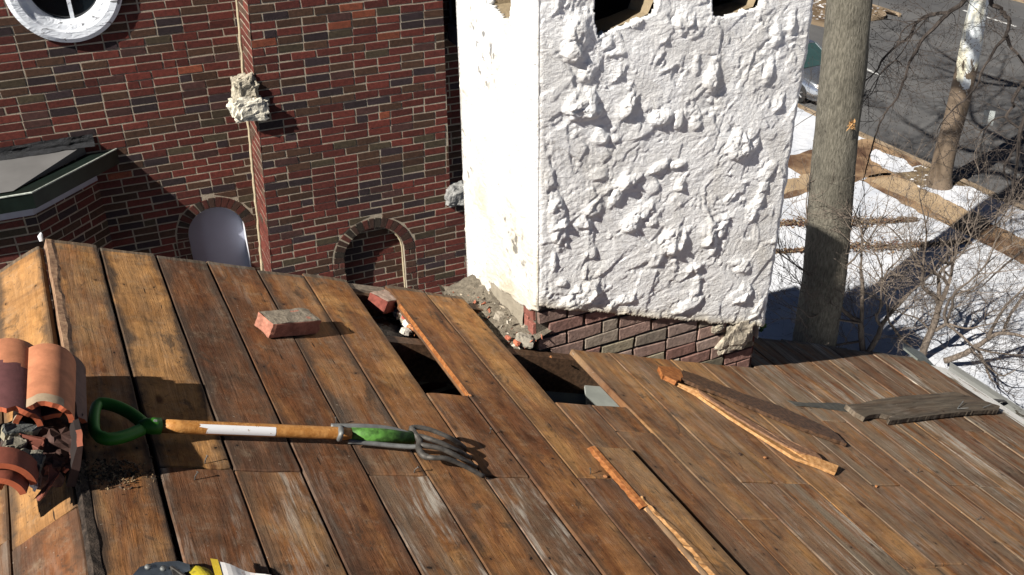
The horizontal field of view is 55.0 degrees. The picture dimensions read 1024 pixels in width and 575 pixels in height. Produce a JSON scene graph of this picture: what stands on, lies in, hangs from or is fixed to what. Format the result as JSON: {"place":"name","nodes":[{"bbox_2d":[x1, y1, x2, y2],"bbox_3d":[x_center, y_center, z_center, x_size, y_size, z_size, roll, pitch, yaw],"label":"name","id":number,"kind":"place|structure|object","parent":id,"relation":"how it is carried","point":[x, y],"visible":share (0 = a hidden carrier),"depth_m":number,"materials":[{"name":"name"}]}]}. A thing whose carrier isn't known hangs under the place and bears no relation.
{"place":"outdoors","nodes":[
{"label":"outdoors","id":0,"kind":"place"},
{"bbox_2d":[784,139,921,197],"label":"front path","id":1,"kind":"structure","parent":0,"point":[798,166],"depth_m":26.46,"materials":[{"name":"beige concrete"}]},
{"bbox_2d":[784,173,809,193],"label":"sidewalk","id":2,"kind":"structure","parent":1,"relation":"on","point":[799,184],"depth_m":25.33,"materials":[{"name":"beige concrete"}]},
{"bbox_2d":[870,149,913,171],"bbox_3d":[10.154,-3.418,26.531,0.945,0.001,1.600,-14,33,-22],"label":"verge snow patch","id":3,"kind":"object","parent":1,"relation":"on","point":[882,157],"visible":0.74,"depth_m":26.48,"materials":[{"name":"white snow"}]},
{"bbox_2d":[758,112,1023,408],"bbox_3d":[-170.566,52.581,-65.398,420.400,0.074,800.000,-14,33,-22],"label":"snow ground","id":4,"kind":"structure","parent":0,"point":[934,355],"depth_m":20.27,"materials":[{"name":"white snow"}]},
{"bbox_2d":[0,0,466,293],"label":"brick building","id":5,"kind":"structure","parent":4,"relation":"on","point":[313,137],"depth_m":8.51,"materials":[{"name":"red brick"}]},
{"bbox_2d":[0,134,118,308],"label":"bay window","id":6,"kind":"structure","parent":5,"relation":"attached to","point":[64,203],"depth_m":8.02,"materials":[{"name":"green paint"}]},
{"bbox_2d":[5,0,121,42],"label":"round window","id":7,"kind":"structure","parent":5,"relation":"in","point":[66,21],"depth_m":7.77,"materials":[{"name":"white paint"}]},
{"bbox_2d":[448,0,457,46],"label":"window","id":8,"kind":"structure","parent":5,"relation":"attached to","point":[452,32],"depth_m":8.93,"materials":[{"name":"black glass"}]},
{"bbox_2d":[449,0,456,26],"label":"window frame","id":9,"kind":"structure","parent":8,"relation":"in","point":[451,20],"depth_m":8.94,"materials":[{"name":"black"}]},
{"bbox_2d":[451,0,456,20],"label":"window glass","id":10,"kind":"structure","parent":8,"relation":"in","point":[453,2],"depth_m":8.89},
{"bbox_2d":[0,239,1023,574],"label":"house","id":11,"kind":"structure","parent":4,"relation":"on","point":[684,487],"depth_m":3.24,"materials":[{"name":"brown wood"}]},
{"bbox_2d":[0,421,11,445],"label":"heap lump","id":12,"kind":"object","parent":11,"relation":"on","point":[1,440],"visible":0.13,"depth_m":2.33,"materials":[{"name":"grey"}]},
{"bbox_2d":[0,421,43,440],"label":"tile shard","id":13,"kind":"object","parent":12,"relation":"on","point":[12,429],"visible":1,"depth_m":2.31,"materials":[{"name":"grey stone"}]},
{"bbox_2d":[37,232,42,241],"bbox_3d":[-1.651,-0.176,3.443,0.018,0.027,0.027,-14,33,-22],"label":"mortar crumb","id":14,"kind":"object","parent":11,"relation":"on","point":[40,236],"visible":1,"depth_m":3.44,"materials":[{"name":"white concrete"}]},
{"bbox_2d":[25,418,65,436],"bbox_3d":[-1.141,0.362,2.408,0.121,0.123,0.114,-14,33,-22],"label":"heap lump","id":15,"kind":"object","parent":11,"relation":"on","point":[53,423],"visible":0.16,"depth_m":2.37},
{"bbox_2d":[37,449,67,489],"bbox_3d":[-1.088,0.426,2.319,0.088,0.087,0.079,-14,33,-22],"label":"heap lump","id":16,"kind":"object","parent":11,"relation":"on","point":[54,459],"visible":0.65,"depth_m":2.30,"materials":[{"name":"ceramic"}]},
{"bbox_2d":[21,448,45,475],"bbox_3d":[-1.100,0.396,2.262,0.065,0.061,0.060,10,32,17],"label":"mortar shard","id":17,"kind":"object","parent":16,"relation":"on","point":[39,456],"visible":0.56,"depth_m":2.26,"materials":[{"name":"concrete"}]},
{"bbox_2d":[34,464,59,500],"bbox_3d":[-1.063,0.449,2.250,0.040,0.049,0.103,-4,30,-6],"label":"tile shard","id":18,"kind":"object","parent":16,"relation":"on","point":[51,472],"visible":1,"depth_m":2.27,"materials":[{"name":"ceramic"}]},
{"bbox_2d":[62,452,70,472],"bbox_3d":[-1.064,0.400,2.345,0.030,0.030,0.117,-10,31,-15],"label":"tile shard","id":19,"kind":"object","parent":16,"relation":"on","point":[65,468],"visible":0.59,"depth_m":2.31,"materials":[{"name":"ceramic"}]},
{"bbox_2d":[42,426,70,458],"bbox_3d":[-1.096,0.393,2.369,0.111,0.118,0.106,-14,33,-22],"label":"heap lump","id":20,"kind":"object","parent":11,"relation":"on","point":[58,440],"visible":0.43,"depth_m":2.34,"materials":[{"name":"ceramic"}]},
{"bbox_2d":[19,433,45,449],"bbox_3d":[-1.129,0.365,2.303,0.061,0.042,0.046,-8,31,-11],"label":"tile shard","id":21,"kind":"object","parent":20,"relation":"on","point":[35,442],"visible":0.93,"depth_m":2.30,"materials":[{"name":"ceramic"}]},
{"bbox_2d":[57,398,83,426],"bbox_3d":[-1.119,0.343,2.436,0.119,0.144,0.097,-14,33,-22],"label":"heap lump","id":22,"kind":"object","parent":11,"relation":"on","point":[64,419],"visible":0.09,"depth_m":2.39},
{"bbox_2d":[20,354,86,423],"bbox_3d":[-1.173,0.270,2.489,0.185,0.083,0.312,-14,33,-22],"label":"roof tile","id":23,"kind":"object","parent":22,"relation":"on","point":[47,412],"visible":0.3,"depth_m":2.47,"materials":[{"name":"ceramic"}]},
{"bbox_2d":[0,338,42,426],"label":"roof tile","id":24,"kind":"object","parent":23,"relation":"on","point":[13,369],"visible":0.67,"depth_m":2.38,"materials":[{"name":"ceramic"}]},
{"bbox_2d":[12,343,75,423],"bbox_3d":[-1.166,0.245,2.444,0.144,0.086,0.283,-12,32,-19],"label":"roof tile","id":25,"kind":"object","parent":23,"relation":"on","point":[51,377],"visible":0.69,"depth_m":2.42,"materials":[{"name":"ceramic"}]},
{"bbox_2d":[66,402,82,486],"bbox_3d":[-1.100,0.337,2.440,0.063,0.112,0.370,-14,33,-22],"label":"roof tile","id":26,"kind":"object","parent":11,"relation":"on","point":[76,448],"visible":0.41,"depth_m":2.31,"materials":[{"name":"ceramic"}]},
{"bbox_2d":[76,452,155,496],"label":"dirt crumbs","id":27,"kind":"object","parent":11,"relation":"on","point":[110,475],"visible":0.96,"depth_m":2.40,"materials":[{"name":"brown soil"}]},
{"bbox_2d":[133,558,267,574],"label":"safety lanyard","id":28,"kind":"object","parent":11,"relation":"attached to","point":[175,568],"visible":1,"depth_m":2.15,"materials":[{"name":"fabric"}]},
{"bbox_2d":[88,397,484,477],"bbox_3d":[-0.600,0.430,2.777,1.031,0.463,0.199,-12,32,-18],"label":"garden fork","id":29,"kind":"object","parent":11,"relation":"on","point":[376,435],"visible":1,"depth_m":2.75,"materials":[{"name":"brown wood"}]},
{"bbox_2d":[254,308,320,337],"bbox_3d":[-0.780,0.123,3.425,0.102,0.136,0.223,24,38,36],"label":"brick","id":30,"kind":"object","parent":11,"relation":"on","point":[287,322],"visible":1,"depth_m":3.39,"materials":[{"name":"red brick"}]},
{"bbox_2d":[366,290,395,313],"bbox_3d":[-0.527,0.058,4.053,0.103,0.119,0.143,12,33,21],"label":"broken brick","id":31,"kind":"object","parent":11,"relation":"on","point":[381,304],"visible":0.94,"depth_m":4.00,"materials":[{"name":"red brick"}]},
{"bbox_2d":[372,315,418,338],"bbox_3d":[-0.426,0.183,4.036,0.626,0.248,0.410,-14,33,-22],"label":"mortar rubble","id":32,"kind":"object","parent":11,"relation":"on","point":[388,326],"visible":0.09,"depth_m":4.05,"materials":[{"name":"grey concrete"}]},
{"bbox_2d":[392,308,401,319],"bbox_3d":[-0.448,0.106,4.097,0.099,0.074,0.066,-14,33,-22],"label":"rubble piece","id":33,"kind":"object","parent":32,"relation":"on","point":[397,314],"visible":0.25,"depth_m":4.07,"materials":[{"name":"grey concrete"}]},
{"bbox_2d":[401,320,407,326],"bbox_3d":[-0.420,0.150,4.002,0.046,0.044,0.058,-21,36,-31],"label":"rubble piece","id":34,"kind":"object","parent":32,"relation":"on","point":[404,324],"visible":0.22,"depth_m":3.99,"materials":[{"name":"white stone"}]},
{"bbox_2d":[400,327,411,335],"bbox_3d":[-0.419,0.173,3.868,0.048,0.038,0.032,-14,33,-22],"label":"rubble piece","id":35,"kind":"object","parent":32,"relation":"on","point":[406,331],"visible":1,"depth_m":3.86,"materials":[{"name":"white stone"}]},
{"bbox_2d":[406,324,415,335],"bbox_3d":[-0.398,0.171,3.899,0.055,0.045,0.042,5,31,10],"label":"rubble piece","id":36,"kind":"object","parent":11,"relation":"on","point":[413,333],"visible":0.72,"depth_m":3.88,"materials":[{"name":"orange brick"}]},
{"bbox_2d":[513,339,520,346],"bbox_3d":[0.021,0.229,4.058,0.028,0.028,0.040,-7,31,-10],"label":"rubble piece","id":37,"kind":"object","parent":11,"relation":"on","point":[516,343],"visible":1,"depth_m":4.05,"materials":[{"name":"orange brick"}]},
{"bbox_2d":[438,0,813,366],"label":"chimney","id":38,"kind":"object","parent":11,"relation":"on","point":[625,170],"visible":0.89,"depth_m":3.98,"materials":[{"name":"white paint"}]},
{"bbox_2d":[444,285,541,348],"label":"mortar crumbs","id":39,"kind":"object","parent":38,"relation":"on","point":[499,304],"visible":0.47,"depth_m":4.28,"materials":[{"name":"grey concrete"}]},
{"bbox_2d":[493,311,509,321],"bbox_3d":[-0.047,0.127,4.270,0.075,0.058,0.056,-14,33,-22],"label":"rubble piece","id":40,"kind":"object","parent":38,"relation":"on","point":[500,315],"visible":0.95,"depth_m":4.25,"materials":[{"name":"beige concrete"}]},
{"bbox_2d":[515,332,534,348],"bbox_3d":[0.052,0.218,4.084,0.087,0.067,0.060,5,31,9],"label":"rubble piece","id":41,"kind":"object","parent":38,"relation":"on","point":[524,339],"visible":0.96,"depth_m":4.06,"materials":[{"name":"beige concrete"}]},
{"bbox_2d":[657,366,846,445],"bbox_3d":[1.040,0.509,4.275,0.871,0.029,0.203,21,19,2],"label":"broken board","id":42,"kind":"object","parent":11,"relation":"on","point":[674,376],"visible":1,"depth_m":4.26,"materials":[{"name":"brown wood"}]},
{"bbox_2d":[676,382,837,474],"bbox_3d":[0.989,0.567,4.066,0.752,0.036,0.137,30,21,26],"label":"broken board","id":43,"kind":"object","parent":11,"relation":"on","point":[798,452],"visible":1,"depth_m":3.99,"materials":[{"name":"brown wood"}]},
{"bbox_2d":[787,400,847,411],"bbox_3d":[1.458,0.559,4.627,0.397,0.166,0.090,-14,33,-22],"label":"felt scrap","id":44,"kind":"object","parent":11,"relation":"on","point":[836,406],"visible":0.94,"depth_m":4.64,"materials":[{"name":"grey fabric"}]},
{"bbox_2d":[844,392,999,424],"bbox_3d":[2.170,0.612,5.132,1.483,0.053,0.209,3,25,-41],"label":"broken board","id":45,"kind":"object","parent":11,"relation":"on","point":[900,409],"visible":1,"depth_m":5.05,"materials":[{"name":"wood"}]},
{"bbox_2d":[791,107,864,150],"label":"verge snow","id":46,"kind":"structure","parent":4,"relation":"on","point":[803,134],"depth_m":28.47,"materials":[{"name":"white snow"}]},
{"bbox_2d":[792,0,872,346],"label":"tree","id":47,"kind":"object","parent":4,"relation":"on","point":[844,61],"visible":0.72,"depth_m":16.61,"materials":[{"name":"grey plant"}]},
{"bbox_2d":[780,214,917,228],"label":"leaf litter","id":48,"kind":"object","parent":4,"relation":"on","point":[787,222],"visible":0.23,"depth_m":23.30,"materials":[{"name":"brown plant"}]},
{"bbox_2d":[775,237,971,254],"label":"leaf litter","id":49,"kind":"object","parent":4,"relation":"on","point":[796,249],"visible":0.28,"depth_m":22.22,"materials":[{"name":"brown plant"}]},
{"bbox_2d":[765,119,983,351],"bbox_3d":[5.979,-0.795,17.367,4.628,4.910,3.519,-14,33,-22],"label":"tree","id":50,"kind":"object","parent":4,"relation":"on","point":[854,320],"visible":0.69,"depth_m":17.50,"materials":[{"name":"brown plant"}]},
{"bbox_2d":[794,0,1023,323],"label":"leaning tree","id":51,"kind":"object","parent":4,"relation":"on","point":[960,4],"visible":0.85,"depth_m":16.48,"materials":[{"name":"brown plant"}]},
{"bbox_2d":[798,108,1023,360],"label":"tree","id":52,"kind":"object","parent":4,"relation":"on","point":[928,337],"visible":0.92,"depth_m":16.98,"materials":[{"name":"brown plant"}]},
{"bbox_2d":[893,165,967,187],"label":"verge grass","id":53,"kind":"structure","parent":4,"relation":"on","point":[917,170],"depth_m":25.64,"materials":[{"name":"brown plant"}]},
{"bbox_2d":[924,0,988,190],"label":"sycamore tree","id":54,"kind":"object","parent":4,"relation":"on","point":[962,82],"visible":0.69,"depth_m":23.74,"materials":[{"name":"brown plant"}]},
{"bbox_2d":[923,186,1023,235],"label":"verge snow","id":55,"kind":"structure","parent":4,"relation":"on","point":[946,194],"depth_m":24.17,"materials":[{"name":"white snow"}]},
{"bbox_2d":[932,256,1023,405],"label":"tree","id":56,"kind":"object","parent":4,"relation":"on","point":[968,351],"visible":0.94,"depth_m":17.09,"materials":[{"name":"brown plant"}]},
{"bbox_2d":[799,0,1023,204],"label":"street","id":57,"kind":"structure","parent":0,"point":[816,33],"depth_m":32.00,"materials":[{"name":"grey asphalt"}]},
{"bbox_2d":[798,39,821,102],"bbox_3d":[9.150,-7.268,32.002,1.942,1.471,4.440,-14,33,-22],"label":"parked car","id":58,"kind":"object","parent":57,"relation":"on","point":[815,67],"visible":0.09,"depth_m":30.78,"materials":[{"name":"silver metal"}]},
{"bbox_2d":[811,4,900,26],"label":"median kerb","id":59,"kind":"structure","parent":57,"relation":"on","point":[821,23],"depth_m":39.26,"materials":[{"name":"stone"}]},
{"bbox_2d":[812,0,894,21],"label":"median grass","id":60,"kind":"structure","parent":59,"relation":"on","point":[818,9],"depth_m":40.02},
{"bbox_2d":[867,10,1014,75],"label":"road markings","id":61,"kind":"object","parent":57,"relation":"on","point":[963,10],"visible":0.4,"depth_m":38.17,"materials":[{"name":"paint"}]},
{"bbox_2d":[975,110,995,171],"bbox_3d":[12.184,-3.781,25.441,0.267,1.694,0.085,14,33,23],"label":"street sign","id":62,"kind":"object","parent":57,"relation":"on","point":[989,117],"visible":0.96,"depth_m":25.14,"materials":[{"name":"metal"}]},
{"bbox_2d":[861,173,1023,264],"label":"sidewalk","id":63,"kind":"structure","parent":0,"point":[884,190],"depth_m":23.00,"materials":[{"name":"beige concrete"}]},
{"bbox_2d":[871,176,990,227],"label":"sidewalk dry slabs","id":64,"kind":"structure","parent":63,"relation":"on","point":[884,184],"depth_m":24.40,"materials":[{"name":"beige concrete"}]},
{"label":"far ground","id":65,"kind":"structure","parent":0,"visible":0},
{"bbox_2d":[797,0,1023,209],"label":"kerb","id":66,"kind":"structure","parent":65,"relation":"on","point":[921,161],"depth_m":26.54,"materials":[{"name":"stone"}]},
{"bbox_3d":[-1.181,0.402,2.303,0.092,0.077,0.096,-14,33,-22],"label":"heap lump","id":67,"kind":"object","parent":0,"visible":0},
{"bbox_2d":[2,434,26,449],"bbox_3d":[-1.156,0.364,2.280,0.058,0.038,0.042,-26,39,-36],"label":"tile shard","id":68,"kind":"object","parent":67,"relation":"on","point":[18,442],"visible":0.82,"depth_m":2.28,"materials":[{"name":"grey stone"}]},
{"bbox_3d":[-1.129,0.421,2.305,0.094,0.084,0.090,-14,33,-22],"label":"heap lump","id":69,"kind":"object","parent":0,"visible":0},
{"bbox_2d":[29,473,39,491],"bbox_3d":[-1.101,0.418,2.244,0.038,0.047,0.119,-27,39,-37],"label":"tile shard","id":70,"kind":"object","parent":69,"relation":"on","point":[35,487],"visible":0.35,"depth_m":2.21,"materials":[{"name":"grey stone"}]},
{"bbox_2d":[0,447,38,485],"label":"roof tile","id":71,"kind":"object","parent":70,"relation":"on","point":[23,463],"visible":1,"depth_m":2.20,"materials":[{"name":"ceramic"}]},
{"bbox_2d":[0,469,29,494],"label":"roof tile","id":72,"kind":"object","parent":71,"relation":"on","point":[19,483],"visible":1,"depth_m":2.17,"materials":[{"name":"ceramic"}]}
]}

